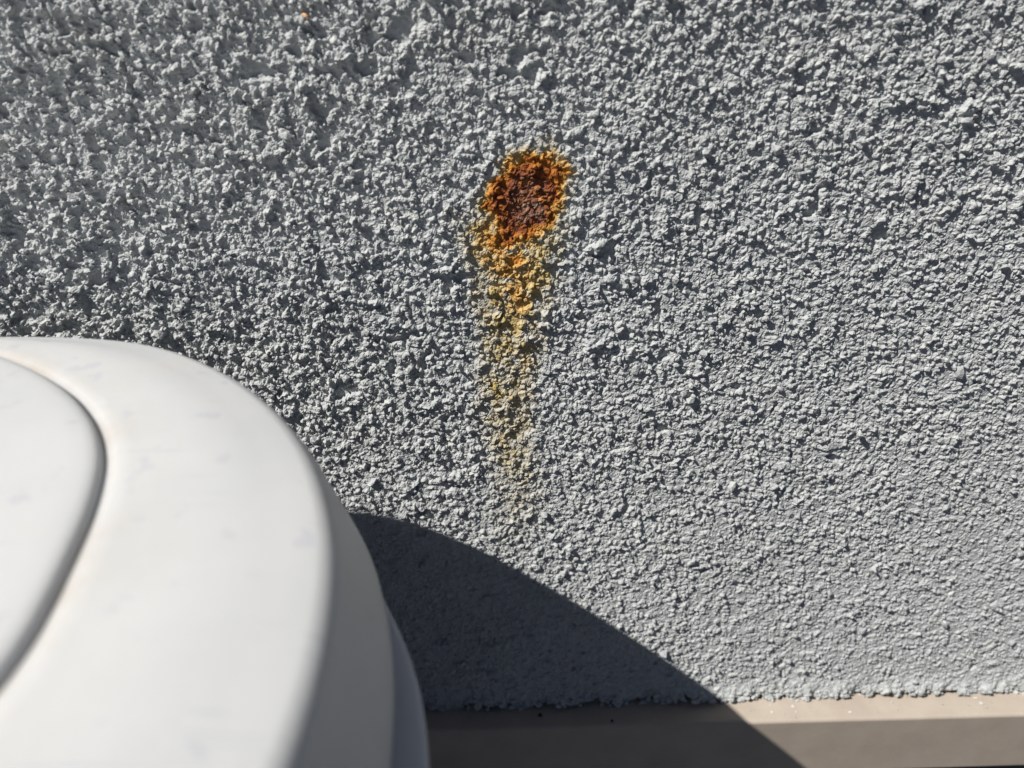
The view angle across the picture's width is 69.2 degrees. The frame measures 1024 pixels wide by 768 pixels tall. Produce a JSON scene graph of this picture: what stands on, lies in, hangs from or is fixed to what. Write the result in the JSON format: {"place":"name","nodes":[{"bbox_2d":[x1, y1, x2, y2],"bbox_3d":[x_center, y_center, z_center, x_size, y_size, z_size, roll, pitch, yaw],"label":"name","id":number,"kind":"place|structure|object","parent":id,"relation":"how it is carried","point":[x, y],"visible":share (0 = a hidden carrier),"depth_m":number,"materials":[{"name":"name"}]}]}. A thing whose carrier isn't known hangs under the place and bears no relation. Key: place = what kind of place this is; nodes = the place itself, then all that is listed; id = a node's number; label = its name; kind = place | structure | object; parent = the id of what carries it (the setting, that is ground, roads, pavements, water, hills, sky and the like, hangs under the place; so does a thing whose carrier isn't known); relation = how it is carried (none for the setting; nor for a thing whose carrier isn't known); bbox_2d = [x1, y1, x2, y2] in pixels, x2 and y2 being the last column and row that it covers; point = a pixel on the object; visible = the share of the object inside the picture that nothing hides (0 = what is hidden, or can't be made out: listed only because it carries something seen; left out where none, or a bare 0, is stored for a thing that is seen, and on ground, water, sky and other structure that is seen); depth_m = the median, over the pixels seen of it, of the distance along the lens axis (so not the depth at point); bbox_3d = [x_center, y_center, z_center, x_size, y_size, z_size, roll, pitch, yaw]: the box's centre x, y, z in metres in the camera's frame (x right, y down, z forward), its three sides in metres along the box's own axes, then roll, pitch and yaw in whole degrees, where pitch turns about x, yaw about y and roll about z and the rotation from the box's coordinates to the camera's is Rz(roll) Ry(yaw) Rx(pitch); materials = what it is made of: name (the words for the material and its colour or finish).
{"place":"outdoors","nodes":[
{"label":"outdoors","id":0,"kind":"place"},
{"bbox_2d":[0,337,428,767],"bbox_3d":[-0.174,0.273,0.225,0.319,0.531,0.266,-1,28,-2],"label":"lidded container","id":1,"kind":"object","parent":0,"point":[188,577],"visible":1,"depth_m":0.12,"materials":[{"name":"white plastic"}]},
{"bbox_2d":[0,0,1023,767],"bbox_3d":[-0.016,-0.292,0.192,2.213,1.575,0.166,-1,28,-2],"label":"stucco wall","id":2,"kind":"structure","parent":0,"point":[616,352],"depth_m":0.24,"materials":[{"name":"grey paint"}]},
{"bbox_2d":[423,689,1023,767],"bbox_3d":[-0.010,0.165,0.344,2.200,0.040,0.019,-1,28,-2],"label":"wall trim","id":3,"kind":"structure","parent":2,"relation":"attached to","point":[949,728],"depth_m":0.34,"materials":[{"name":"beige paint"}]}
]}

